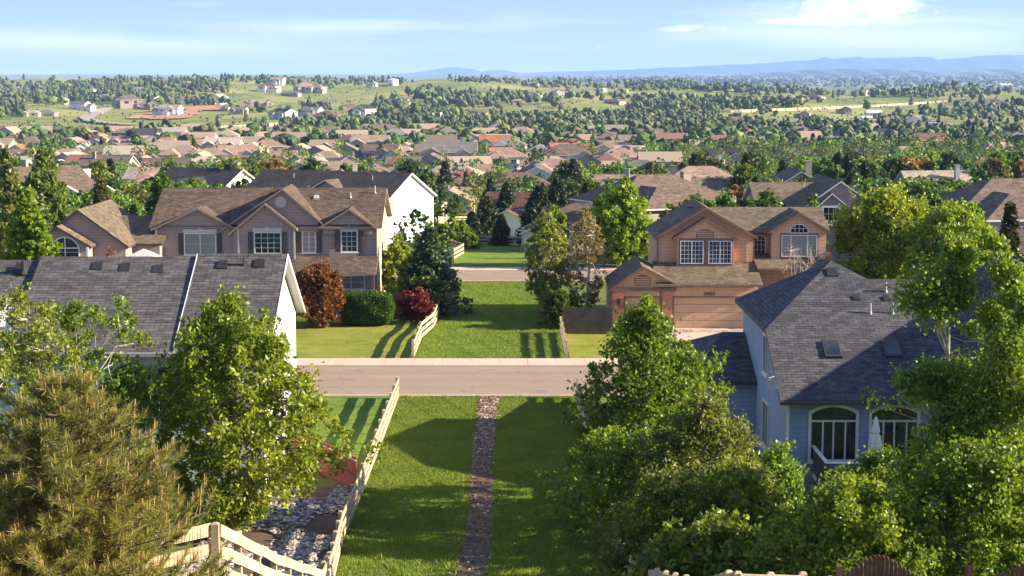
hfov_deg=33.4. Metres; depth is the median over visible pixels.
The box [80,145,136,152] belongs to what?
house
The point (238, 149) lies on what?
house
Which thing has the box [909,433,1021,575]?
tree
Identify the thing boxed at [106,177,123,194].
tree
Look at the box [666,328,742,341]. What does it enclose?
driveway
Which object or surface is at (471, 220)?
pine tree
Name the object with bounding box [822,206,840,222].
window
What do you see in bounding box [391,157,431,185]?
tree
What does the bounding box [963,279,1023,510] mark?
aspen tree
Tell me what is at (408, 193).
house
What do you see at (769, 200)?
tree
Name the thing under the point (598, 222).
conifer tree
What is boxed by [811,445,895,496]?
deck
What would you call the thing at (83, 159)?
house
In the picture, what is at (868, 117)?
barn
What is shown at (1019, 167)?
tree
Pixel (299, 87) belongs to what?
house
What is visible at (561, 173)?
conifer tree
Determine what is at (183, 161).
house
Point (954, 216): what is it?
tree
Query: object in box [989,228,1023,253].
house
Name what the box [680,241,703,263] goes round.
window
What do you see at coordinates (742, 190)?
tree
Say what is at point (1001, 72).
mesa
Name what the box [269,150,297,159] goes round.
house
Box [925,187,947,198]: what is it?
tree
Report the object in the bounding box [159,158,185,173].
tree
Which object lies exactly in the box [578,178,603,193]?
tree
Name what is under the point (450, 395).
kerb
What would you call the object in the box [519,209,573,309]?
tree
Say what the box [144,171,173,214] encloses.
tree
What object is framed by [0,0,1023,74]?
sky
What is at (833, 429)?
window
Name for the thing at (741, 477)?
tree
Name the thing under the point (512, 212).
house
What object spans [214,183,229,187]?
tree
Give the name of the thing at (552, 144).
house
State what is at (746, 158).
conifer tree
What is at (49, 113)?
house
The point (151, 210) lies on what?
tree
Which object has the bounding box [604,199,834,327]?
house
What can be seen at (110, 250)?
shrub
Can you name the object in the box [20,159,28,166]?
house
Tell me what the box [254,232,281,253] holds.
window
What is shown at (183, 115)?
bare soil
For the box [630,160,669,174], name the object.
tree
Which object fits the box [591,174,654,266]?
tree
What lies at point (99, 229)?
house
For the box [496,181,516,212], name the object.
pine tree
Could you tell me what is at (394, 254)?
shrub
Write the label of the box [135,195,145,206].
tree
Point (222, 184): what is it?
tree
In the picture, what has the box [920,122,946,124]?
house
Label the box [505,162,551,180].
house
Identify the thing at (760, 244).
window
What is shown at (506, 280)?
kerb
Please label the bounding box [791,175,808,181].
tree
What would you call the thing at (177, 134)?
house
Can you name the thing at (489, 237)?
rail fence
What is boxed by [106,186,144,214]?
tree
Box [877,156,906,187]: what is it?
tree
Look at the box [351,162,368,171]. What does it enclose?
tree
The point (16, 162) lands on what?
tree
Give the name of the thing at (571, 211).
house
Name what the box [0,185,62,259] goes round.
tree
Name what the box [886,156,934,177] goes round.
tree
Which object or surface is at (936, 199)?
tree
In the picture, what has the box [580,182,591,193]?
conifer tree
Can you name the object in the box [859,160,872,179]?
conifer tree
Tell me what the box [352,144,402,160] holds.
house
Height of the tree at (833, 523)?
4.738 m
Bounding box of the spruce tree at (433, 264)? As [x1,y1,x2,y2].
[394,224,475,319]
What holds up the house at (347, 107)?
on the ground at (344, 95)
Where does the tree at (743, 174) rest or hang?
on the ground at (344, 95)
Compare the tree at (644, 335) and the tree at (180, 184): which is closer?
the tree at (644, 335)
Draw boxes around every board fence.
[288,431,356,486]
[391,293,415,318]
[564,305,612,333]
[836,555,1023,575]
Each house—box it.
[0,253,304,485]
[4,165,95,223]
[9,143,28,148]
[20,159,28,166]
[23,110,40,116]
[39,110,57,116]
[48,199,166,256]
[70,101,96,110]
[71,142,87,150]
[76,152,140,166]
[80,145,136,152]
[83,169,130,203]
[89,134,113,144]
[110,136,131,142]
[111,95,145,108]
[122,162,160,184]
[128,168,159,186]
[134,162,254,197]
[140,100,158,109]
[140,158,192,166]
[149,184,391,320]
[151,105,182,114]
[155,137,177,141]
[173,132,181,138]
[194,139,203,148]
[202,148,227,154]
[203,94,227,104]
[217,145,256,157]
[219,105,229,110]
[228,107,248,114]
[240,100,255,109]
[245,169,436,243]
[248,100,273,105]
[256,83,280,91]
[257,139,284,151]
[266,77,286,84]
[267,108,297,119]
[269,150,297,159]
[280,91,300,96]
[283,151,304,162]
[293,82,312,92]
[297,77,311,83]
[297,106,323,116]
[304,84,326,93]
[305,161,358,169]
[312,111,338,117]
[312,151,343,160]
[313,100,333,107]
[323,166,337,170]
[337,151,354,160]
[338,163,357,170]
[339,104,356,109]
[340,134,355,143]
[347,104,376,116]
[350,135,390,149]
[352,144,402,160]
[366,81,377,87]
[367,167,383,171]
[368,159,391,171]
[378,83,392,86]
[399,97,409,103]
[400,142,411,146]
[419,137,477,157]
[428,175,475,186]
[429,162,484,175]
[432,168,476,179]
[433,200,447,221]
[442,185,479,212]
[461,161,499,173]
[479,135,512,146]
[483,148,527,166]
[484,172,550,191]
[485,191,548,235]
[486,147,513,152]
[505,160,522,168]
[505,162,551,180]
[511,99,525,104]
[517,203,641,252]
[522,158,537,165]
[535,159,583,174]
[543,144,592,159]
[548,142,576,146]
[555,89,567,95]
[569,171,735,220]
[594,88,606,90]
[594,147,637,162]
[594,167,636,184]
[595,132,615,139]
[596,140,630,151]
[601,168,679,184]
[604,99,625,104]
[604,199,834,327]
[606,163,669,173]
[625,159,654,166]
[670,165,733,176]
[677,252,1023,492]
[691,177,732,192]
[704,145,750,165]
[733,116,743,120]
[742,174,862,260]
[764,160,812,181]
[776,147,810,159]
[793,110,811,117]
[807,95,825,99]
[836,107,851,114]
[851,89,867,95]
[855,147,873,152]
[893,165,971,183]
[901,116,915,122]
[912,115,930,121]
[913,133,945,141]
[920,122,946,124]
[928,178,1023,228]
[985,99,1002,105]
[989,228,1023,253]
[1002,84,1013,88]
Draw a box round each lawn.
[280,396,388,473]
[296,322,418,357]
[566,329,629,357]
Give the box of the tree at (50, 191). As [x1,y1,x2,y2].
[11,144,73,229]
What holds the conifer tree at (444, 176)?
on the ground at (344, 95)
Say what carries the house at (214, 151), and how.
on the ground at (344, 95)
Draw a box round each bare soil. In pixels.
[127,109,201,118]
[133,105,227,111]
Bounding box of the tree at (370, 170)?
[349,161,375,171]
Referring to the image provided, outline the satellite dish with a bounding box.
[765,375,780,389]
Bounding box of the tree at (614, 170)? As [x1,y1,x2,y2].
[603,163,645,174]
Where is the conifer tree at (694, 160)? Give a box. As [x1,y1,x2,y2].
[688,152,702,165]
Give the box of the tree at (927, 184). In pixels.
[921,180,930,199]
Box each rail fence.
[35,523,216,575]
[211,377,398,575]
[411,301,439,357]
[436,216,466,223]
[451,240,463,266]
[478,235,520,245]
[560,316,567,357]
[575,377,732,575]
[733,571,806,575]
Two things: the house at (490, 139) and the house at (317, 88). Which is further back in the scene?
the house at (317, 88)
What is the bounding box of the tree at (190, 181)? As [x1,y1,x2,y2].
[171,176,211,187]
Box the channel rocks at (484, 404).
[448,395,500,575]
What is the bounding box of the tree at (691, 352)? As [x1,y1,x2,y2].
[588,322,735,475]
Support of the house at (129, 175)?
on the ground at (344, 95)
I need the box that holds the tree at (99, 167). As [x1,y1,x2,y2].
[91,157,114,180]
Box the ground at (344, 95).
[0,73,1023,575]
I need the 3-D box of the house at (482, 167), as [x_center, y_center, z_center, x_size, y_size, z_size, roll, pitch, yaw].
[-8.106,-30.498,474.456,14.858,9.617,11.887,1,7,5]
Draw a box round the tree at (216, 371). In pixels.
[135,283,391,542]
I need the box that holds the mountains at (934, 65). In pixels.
[545,54,1023,74]
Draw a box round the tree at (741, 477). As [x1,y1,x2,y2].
[670,452,794,574]
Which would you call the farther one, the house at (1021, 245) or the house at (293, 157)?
the house at (293, 157)
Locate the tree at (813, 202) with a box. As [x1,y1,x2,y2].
[805,194,828,251]
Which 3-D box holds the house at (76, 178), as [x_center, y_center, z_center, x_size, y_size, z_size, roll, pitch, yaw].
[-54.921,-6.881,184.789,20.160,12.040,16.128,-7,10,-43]
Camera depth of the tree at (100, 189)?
171.72 m
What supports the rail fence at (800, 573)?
on the ground at (344, 95)
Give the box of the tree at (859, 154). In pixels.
[830,150,870,161]
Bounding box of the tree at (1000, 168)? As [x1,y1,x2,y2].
[982,157,1012,179]
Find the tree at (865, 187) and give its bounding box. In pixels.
[854,182,871,192]
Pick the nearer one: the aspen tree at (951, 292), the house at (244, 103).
the aspen tree at (951, 292)
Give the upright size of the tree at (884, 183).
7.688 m
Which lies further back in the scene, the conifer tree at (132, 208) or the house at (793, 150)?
the house at (793, 150)
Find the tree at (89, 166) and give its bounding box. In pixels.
[85,161,100,175]
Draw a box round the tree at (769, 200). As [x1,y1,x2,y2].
[736,187,785,206]
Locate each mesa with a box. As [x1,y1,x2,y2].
[737,69,934,76]
[894,69,1023,76]
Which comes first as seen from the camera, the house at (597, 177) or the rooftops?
the house at (597, 177)
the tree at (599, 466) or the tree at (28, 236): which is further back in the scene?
the tree at (28, 236)
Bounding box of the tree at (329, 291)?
[295,260,348,327]
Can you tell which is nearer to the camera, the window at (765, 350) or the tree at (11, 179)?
the window at (765, 350)
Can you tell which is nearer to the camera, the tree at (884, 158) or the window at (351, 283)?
the window at (351, 283)
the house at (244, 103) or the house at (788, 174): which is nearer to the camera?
the house at (788, 174)
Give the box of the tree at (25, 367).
[0,279,108,521]
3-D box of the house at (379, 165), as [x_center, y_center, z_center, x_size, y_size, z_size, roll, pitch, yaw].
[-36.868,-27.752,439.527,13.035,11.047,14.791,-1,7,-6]
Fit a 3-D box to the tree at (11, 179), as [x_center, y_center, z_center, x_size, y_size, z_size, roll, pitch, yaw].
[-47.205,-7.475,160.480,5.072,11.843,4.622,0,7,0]
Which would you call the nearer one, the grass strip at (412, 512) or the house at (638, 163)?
the grass strip at (412, 512)
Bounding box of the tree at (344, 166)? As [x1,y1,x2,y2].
[340,162,349,170]
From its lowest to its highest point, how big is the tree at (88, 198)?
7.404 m
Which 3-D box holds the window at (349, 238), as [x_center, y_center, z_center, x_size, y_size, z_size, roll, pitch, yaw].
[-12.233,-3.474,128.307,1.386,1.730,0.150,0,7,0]
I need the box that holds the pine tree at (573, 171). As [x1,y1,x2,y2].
[563,156,583,189]
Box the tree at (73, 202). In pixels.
[42,190,82,223]
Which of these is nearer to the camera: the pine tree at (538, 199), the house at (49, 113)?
the pine tree at (538, 199)
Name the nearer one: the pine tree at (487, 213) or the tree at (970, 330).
the tree at (970, 330)
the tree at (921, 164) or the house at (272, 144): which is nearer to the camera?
the tree at (921, 164)
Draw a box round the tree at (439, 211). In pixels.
[429,182,460,223]
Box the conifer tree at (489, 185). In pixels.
[483,178,496,195]
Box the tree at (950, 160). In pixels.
[933,147,970,172]
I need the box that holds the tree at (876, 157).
[873,154,892,165]
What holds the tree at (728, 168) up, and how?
on the ground at (344, 95)
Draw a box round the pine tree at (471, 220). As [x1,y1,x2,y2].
[465,211,487,241]
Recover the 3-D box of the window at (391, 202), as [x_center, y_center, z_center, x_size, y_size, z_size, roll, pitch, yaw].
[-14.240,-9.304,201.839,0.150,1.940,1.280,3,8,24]
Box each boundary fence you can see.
[221,122,278,127]
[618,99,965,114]
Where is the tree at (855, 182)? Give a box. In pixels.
[850,178,872,188]
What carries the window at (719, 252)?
in the house at (704, 266)
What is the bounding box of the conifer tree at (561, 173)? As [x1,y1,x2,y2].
[558,162,567,182]
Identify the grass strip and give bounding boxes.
[339,396,619,575]
[446,213,544,266]
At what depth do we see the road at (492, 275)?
155.63 m
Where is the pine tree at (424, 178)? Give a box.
[420,173,439,226]
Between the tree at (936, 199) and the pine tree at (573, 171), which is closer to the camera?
the tree at (936, 199)
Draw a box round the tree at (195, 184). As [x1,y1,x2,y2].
[191,181,208,187]
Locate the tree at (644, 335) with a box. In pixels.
[530,292,759,519]
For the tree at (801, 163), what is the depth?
315.92 m
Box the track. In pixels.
[80,107,138,123]
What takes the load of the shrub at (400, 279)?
on the ground at (344, 95)
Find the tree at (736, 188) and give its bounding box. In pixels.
[728,184,740,198]
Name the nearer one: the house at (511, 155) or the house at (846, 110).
the house at (511, 155)
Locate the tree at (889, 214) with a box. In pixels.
[827,181,933,278]
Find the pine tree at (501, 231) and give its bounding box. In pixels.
[487,212,513,245]
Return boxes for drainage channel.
[455,396,495,575]
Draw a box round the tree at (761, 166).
[754,155,775,179]
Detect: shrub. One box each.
[106,246,120,255]
[382,231,411,293]
[394,253,426,293]
[395,287,435,322]
[435,217,480,244]
[454,232,480,248]
[537,288,579,326]
[777,243,819,277]
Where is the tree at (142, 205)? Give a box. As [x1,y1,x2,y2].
[130,199,146,214]
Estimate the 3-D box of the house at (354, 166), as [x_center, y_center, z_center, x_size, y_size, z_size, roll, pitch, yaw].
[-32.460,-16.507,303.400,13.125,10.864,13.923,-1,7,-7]
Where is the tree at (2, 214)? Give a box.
[0,204,19,256]
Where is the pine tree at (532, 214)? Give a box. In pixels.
[509,207,539,243]
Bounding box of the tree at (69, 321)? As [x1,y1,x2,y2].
[7,291,189,476]
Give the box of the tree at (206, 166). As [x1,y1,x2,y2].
[198,162,218,167]
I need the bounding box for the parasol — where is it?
[867,416,881,456]
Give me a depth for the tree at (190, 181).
255.58 m
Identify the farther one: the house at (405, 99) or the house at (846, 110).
the house at (405, 99)
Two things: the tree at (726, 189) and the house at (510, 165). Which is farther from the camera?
the house at (510, 165)
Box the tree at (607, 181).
[599,177,614,187]
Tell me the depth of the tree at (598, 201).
184.78 m
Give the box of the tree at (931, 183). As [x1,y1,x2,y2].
[921,176,935,185]
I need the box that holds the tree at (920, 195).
[917,186,954,198]
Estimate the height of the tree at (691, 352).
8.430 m
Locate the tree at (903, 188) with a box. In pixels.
[888,182,915,201]
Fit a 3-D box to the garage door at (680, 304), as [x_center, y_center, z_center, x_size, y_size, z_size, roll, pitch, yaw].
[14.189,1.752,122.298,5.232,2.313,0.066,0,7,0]
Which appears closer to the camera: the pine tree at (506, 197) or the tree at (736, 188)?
the tree at (736, 188)
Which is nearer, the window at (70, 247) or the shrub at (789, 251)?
the shrub at (789, 251)
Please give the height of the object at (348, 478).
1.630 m
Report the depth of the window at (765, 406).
80.02 m
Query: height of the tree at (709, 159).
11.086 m
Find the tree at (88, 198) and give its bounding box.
[75,188,94,210]
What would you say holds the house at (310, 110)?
on the ground at (344, 95)
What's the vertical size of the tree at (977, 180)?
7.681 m
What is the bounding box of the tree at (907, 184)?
[903,180,918,198]
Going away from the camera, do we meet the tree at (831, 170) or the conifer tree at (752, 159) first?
the tree at (831, 170)
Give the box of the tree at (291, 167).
[278,163,297,169]
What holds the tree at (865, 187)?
on the ground at (344, 95)
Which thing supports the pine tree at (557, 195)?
on the ground at (344, 95)
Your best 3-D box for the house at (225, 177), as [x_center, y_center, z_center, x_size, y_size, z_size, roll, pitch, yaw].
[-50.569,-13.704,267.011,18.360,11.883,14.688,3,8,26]
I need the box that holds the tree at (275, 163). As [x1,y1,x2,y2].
[252,157,288,177]
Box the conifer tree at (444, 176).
[435,160,456,185]
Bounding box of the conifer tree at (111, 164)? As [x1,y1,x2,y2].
[106,158,119,184]
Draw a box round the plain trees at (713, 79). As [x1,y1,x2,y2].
[534,73,1023,88]
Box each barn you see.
[861,116,872,119]
[865,110,882,118]
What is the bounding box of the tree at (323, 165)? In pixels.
[300,159,329,170]
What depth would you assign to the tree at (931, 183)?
253.06 m
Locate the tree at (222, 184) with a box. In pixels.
[209,181,228,187]
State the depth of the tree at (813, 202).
152.04 m
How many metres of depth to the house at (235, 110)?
1429.28 m
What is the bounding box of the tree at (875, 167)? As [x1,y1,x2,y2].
[868,160,882,177]
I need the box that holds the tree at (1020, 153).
[1007,150,1023,167]
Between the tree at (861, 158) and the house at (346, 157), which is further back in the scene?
the house at (346, 157)
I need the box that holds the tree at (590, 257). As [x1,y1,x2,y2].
[563,205,612,308]
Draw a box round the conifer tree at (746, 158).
[740,153,757,173]
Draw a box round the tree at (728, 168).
[710,155,733,173]
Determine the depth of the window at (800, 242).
125.12 m
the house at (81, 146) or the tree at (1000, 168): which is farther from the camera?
the house at (81, 146)
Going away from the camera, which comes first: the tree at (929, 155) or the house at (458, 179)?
the tree at (929, 155)
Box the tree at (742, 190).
[736,185,745,206]
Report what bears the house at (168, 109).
on the ground at (344, 95)
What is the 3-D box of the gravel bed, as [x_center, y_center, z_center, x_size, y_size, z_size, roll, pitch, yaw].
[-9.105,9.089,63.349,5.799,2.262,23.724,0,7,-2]
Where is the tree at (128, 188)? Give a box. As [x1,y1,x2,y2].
[117,180,152,198]
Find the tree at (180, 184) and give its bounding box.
[172,179,191,187]
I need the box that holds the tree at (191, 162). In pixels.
[185,161,202,166]
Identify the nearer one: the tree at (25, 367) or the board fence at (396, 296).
the tree at (25, 367)
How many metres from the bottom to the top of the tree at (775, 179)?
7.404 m
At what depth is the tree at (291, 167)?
312.25 m
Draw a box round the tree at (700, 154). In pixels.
[683,149,716,167]
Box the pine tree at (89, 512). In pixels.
[0,363,234,575]
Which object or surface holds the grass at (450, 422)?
on the grass strip at (412, 512)
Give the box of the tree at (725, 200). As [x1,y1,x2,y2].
[714,190,739,206]
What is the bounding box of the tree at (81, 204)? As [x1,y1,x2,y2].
[69,190,88,207]
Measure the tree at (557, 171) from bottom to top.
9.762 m
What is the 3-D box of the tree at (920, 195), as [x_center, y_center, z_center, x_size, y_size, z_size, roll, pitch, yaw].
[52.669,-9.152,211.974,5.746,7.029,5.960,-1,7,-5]
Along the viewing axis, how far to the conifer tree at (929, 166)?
307.71 m
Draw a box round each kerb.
[296,363,624,365]
[315,395,624,396]
[395,269,614,269]
[396,280,604,280]
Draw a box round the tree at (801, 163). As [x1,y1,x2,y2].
[795,156,827,175]
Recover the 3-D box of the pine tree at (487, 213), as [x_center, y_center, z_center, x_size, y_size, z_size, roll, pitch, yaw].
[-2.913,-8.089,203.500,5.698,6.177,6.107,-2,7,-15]
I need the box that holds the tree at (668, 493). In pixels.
[584,458,738,575]
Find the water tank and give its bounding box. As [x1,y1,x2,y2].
[387,78,397,85]
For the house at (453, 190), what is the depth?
300.10 m
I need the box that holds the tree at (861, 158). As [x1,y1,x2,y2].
[855,152,872,175]
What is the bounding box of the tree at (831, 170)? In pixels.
[812,155,844,179]
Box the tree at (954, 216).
[901,197,996,278]
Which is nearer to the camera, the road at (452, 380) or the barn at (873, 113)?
the road at (452, 380)
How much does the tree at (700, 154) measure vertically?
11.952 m
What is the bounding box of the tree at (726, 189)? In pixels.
[714,187,731,194]
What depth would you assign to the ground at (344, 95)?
1960.83 m
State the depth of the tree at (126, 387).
64.17 m
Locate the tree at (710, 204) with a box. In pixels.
[702,201,720,206]
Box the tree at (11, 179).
[0,146,23,251]
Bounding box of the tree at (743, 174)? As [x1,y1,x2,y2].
[727,163,763,192]
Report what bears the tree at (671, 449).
on the ground at (344, 95)
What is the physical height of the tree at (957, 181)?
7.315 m
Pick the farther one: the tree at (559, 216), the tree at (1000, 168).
the tree at (1000, 168)
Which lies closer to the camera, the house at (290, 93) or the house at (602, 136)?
the house at (602, 136)
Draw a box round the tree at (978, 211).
[964,201,984,254]
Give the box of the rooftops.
[0,123,1021,168]
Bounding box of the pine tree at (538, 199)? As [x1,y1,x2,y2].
[514,184,552,234]
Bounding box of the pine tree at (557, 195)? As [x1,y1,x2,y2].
[546,175,570,208]
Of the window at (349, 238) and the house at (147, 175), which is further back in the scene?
the house at (147, 175)
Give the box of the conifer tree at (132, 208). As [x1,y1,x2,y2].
[128,203,138,214]
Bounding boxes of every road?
[296,366,648,394]
[394,270,862,279]
[984,106,1023,122]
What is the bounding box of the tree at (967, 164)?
[962,160,975,175]
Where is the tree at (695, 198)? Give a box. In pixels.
[678,193,706,205]
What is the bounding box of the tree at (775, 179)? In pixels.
[764,176,783,181]
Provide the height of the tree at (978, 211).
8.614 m
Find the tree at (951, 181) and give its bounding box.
[935,178,955,187]
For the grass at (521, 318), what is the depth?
121.84 m
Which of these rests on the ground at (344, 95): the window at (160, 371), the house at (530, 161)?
the house at (530, 161)
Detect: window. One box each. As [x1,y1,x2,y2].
[52,237,79,255]
[108,361,157,416]
[151,361,190,415]
[183,233,216,255]
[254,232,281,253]
[301,232,316,253]
[340,230,358,252]
[342,276,365,290]
[389,201,393,217]
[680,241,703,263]
[708,241,731,263]
[754,235,765,252]
[760,398,768,449]
[761,332,768,378]
[781,235,816,256]
[790,224,807,232]
[806,405,858,463]
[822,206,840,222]
[868,405,920,459]
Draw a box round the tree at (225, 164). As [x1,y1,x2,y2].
[217,156,266,181]
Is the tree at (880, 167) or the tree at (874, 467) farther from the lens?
the tree at (880, 167)
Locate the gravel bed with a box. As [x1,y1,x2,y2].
[178,487,349,574]
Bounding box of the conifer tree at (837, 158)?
[827,151,842,176]
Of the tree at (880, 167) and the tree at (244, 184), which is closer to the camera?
the tree at (244, 184)
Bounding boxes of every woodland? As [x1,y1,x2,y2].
[0,73,1023,151]
[0,131,1023,246]
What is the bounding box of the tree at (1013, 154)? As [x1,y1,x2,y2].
[1004,150,1020,165]
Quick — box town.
[595,76,1023,87]
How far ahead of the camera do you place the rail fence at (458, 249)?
177.16 m
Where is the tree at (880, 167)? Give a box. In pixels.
[856,157,889,177]
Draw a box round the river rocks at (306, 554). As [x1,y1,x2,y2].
[180,485,355,575]
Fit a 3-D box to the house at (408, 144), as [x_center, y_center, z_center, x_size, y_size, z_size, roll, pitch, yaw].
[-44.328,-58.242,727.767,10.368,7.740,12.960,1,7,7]
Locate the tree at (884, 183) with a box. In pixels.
[881,177,891,187]
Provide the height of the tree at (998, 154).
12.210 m
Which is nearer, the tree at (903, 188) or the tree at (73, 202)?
the tree at (73, 202)
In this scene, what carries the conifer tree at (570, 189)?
on the ground at (344, 95)
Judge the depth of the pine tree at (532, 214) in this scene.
196.00 m
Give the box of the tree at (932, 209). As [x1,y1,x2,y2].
[922,205,936,217]
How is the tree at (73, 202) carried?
on the ground at (344, 95)
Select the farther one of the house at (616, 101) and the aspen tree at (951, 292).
the house at (616, 101)
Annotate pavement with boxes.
[296,358,617,362]
[451,267,845,269]
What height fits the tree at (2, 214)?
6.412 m
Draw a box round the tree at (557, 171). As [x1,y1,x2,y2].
[544,160,569,181]
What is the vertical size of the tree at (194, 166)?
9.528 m
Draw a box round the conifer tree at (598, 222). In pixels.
[588,216,601,258]
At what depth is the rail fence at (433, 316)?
118.24 m
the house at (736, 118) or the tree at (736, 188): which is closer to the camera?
the tree at (736, 188)
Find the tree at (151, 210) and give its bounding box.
[144,203,156,214]
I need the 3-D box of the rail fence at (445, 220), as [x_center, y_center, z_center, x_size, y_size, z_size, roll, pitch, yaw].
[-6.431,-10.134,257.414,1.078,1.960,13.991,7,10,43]
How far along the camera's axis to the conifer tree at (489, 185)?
262.76 m
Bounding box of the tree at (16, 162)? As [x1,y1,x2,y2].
[12,154,28,166]
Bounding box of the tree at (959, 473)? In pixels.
[862,427,1023,575]
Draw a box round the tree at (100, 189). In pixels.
[91,177,112,204]
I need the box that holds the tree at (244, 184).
[230,177,249,187]
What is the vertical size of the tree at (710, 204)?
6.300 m
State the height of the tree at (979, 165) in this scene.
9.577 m
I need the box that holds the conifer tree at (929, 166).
[924,161,933,169]
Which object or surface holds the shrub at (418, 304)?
on the ground at (344, 95)
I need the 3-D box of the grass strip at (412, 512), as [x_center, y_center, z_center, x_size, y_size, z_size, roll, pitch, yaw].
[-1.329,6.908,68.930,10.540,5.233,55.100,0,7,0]
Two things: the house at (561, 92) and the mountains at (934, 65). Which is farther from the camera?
the mountains at (934, 65)
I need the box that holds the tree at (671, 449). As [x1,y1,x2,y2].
[626,382,773,531]
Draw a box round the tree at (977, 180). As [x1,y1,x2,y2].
[968,176,982,185]
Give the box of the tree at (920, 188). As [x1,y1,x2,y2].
[906,182,930,200]
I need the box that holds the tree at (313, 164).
[298,154,326,170]
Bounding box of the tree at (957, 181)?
[955,178,967,188]
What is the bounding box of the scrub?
[2,82,1023,129]
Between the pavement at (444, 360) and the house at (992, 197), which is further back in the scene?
the house at (992, 197)
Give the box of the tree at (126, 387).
[73,359,186,519]
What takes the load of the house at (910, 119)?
on the ground at (344, 95)
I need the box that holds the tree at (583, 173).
[576,160,589,181]
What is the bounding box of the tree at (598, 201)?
[580,182,615,232]
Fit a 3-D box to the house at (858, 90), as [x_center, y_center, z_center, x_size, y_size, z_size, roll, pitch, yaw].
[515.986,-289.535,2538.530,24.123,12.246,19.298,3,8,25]
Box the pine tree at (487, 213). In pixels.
[476,195,499,238]
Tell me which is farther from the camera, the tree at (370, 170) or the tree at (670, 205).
the tree at (370, 170)
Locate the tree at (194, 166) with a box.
[187,164,198,167]
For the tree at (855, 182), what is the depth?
252.58 m
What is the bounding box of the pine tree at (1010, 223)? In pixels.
[998,200,1023,258]
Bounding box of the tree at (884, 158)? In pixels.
[879,154,904,177]
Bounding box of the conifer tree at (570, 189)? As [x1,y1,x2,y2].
[565,182,576,203]
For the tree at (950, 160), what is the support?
on the ground at (344, 95)
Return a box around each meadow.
[631,91,703,97]
[764,118,962,121]
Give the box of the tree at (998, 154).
[978,147,1015,178]
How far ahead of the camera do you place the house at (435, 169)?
438.64 m
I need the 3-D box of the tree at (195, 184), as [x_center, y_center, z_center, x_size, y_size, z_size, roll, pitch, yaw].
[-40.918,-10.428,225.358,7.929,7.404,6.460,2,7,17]
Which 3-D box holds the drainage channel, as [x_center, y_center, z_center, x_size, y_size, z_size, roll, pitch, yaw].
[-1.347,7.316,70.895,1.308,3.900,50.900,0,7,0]
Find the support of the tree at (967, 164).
on the ground at (344, 95)
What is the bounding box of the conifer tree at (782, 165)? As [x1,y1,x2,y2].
[776,159,787,172]
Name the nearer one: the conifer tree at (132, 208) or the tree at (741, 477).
the tree at (741, 477)
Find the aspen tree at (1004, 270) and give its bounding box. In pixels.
[928,233,1023,563]
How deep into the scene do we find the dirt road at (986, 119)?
1494.79 m
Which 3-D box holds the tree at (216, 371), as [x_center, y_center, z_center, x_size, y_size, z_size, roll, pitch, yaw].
[-9.716,5.022,64.944,10.020,10.334,8.610,0,7,0]
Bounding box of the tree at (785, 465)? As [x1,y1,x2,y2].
[743,436,812,564]
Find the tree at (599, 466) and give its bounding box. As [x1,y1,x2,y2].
[555,425,670,548]
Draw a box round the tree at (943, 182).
[937,179,975,190]
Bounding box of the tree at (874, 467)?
[805,437,919,560]
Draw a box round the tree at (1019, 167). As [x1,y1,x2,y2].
[1006,156,1023,177]
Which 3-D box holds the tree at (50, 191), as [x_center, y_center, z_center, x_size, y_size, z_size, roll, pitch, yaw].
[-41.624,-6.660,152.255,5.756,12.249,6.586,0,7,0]
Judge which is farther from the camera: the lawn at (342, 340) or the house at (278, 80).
the house at (278, 80)
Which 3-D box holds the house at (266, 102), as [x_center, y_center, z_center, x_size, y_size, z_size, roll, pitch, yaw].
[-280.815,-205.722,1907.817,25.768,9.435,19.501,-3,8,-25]
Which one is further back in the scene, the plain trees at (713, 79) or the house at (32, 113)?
the plain trees at (713, 79)
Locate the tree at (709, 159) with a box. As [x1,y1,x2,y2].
[700,155,723,167]
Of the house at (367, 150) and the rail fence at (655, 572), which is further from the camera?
the house at (367, 150)
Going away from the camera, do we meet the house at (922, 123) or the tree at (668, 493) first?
the tree at (668, 493)
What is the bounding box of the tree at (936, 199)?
[925,189,943,213]
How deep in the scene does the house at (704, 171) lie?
304.65 m
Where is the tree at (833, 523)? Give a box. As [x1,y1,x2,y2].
[740,461,962,575]
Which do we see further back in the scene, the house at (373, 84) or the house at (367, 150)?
the house at (373, 84)
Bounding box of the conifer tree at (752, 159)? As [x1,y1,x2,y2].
[739,151,758,172]
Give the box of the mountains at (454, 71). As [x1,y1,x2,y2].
[385,67,604,74]
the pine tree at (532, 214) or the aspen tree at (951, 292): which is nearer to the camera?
the aspen tree at (951, 292)
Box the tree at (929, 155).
[906,148,942,170]
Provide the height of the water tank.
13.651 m
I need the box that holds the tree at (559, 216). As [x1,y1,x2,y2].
[542,204,569,257]
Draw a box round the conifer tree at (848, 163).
[838,152,859,184]
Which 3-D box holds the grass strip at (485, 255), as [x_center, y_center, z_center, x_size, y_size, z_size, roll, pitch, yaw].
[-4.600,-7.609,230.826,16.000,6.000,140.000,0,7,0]
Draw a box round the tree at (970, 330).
[860,306,1023,568]
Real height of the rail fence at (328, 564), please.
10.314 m
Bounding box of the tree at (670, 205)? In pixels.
[657,194,690,219]
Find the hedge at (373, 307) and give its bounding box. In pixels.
[339,289,396,325]
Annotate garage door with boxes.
[625,298,659,316]
[673,298,742,327]
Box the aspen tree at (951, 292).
[881,229,984,551]
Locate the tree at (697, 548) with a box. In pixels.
[624,504,786,575]
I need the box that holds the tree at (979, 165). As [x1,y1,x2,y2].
[974,161,986,177]

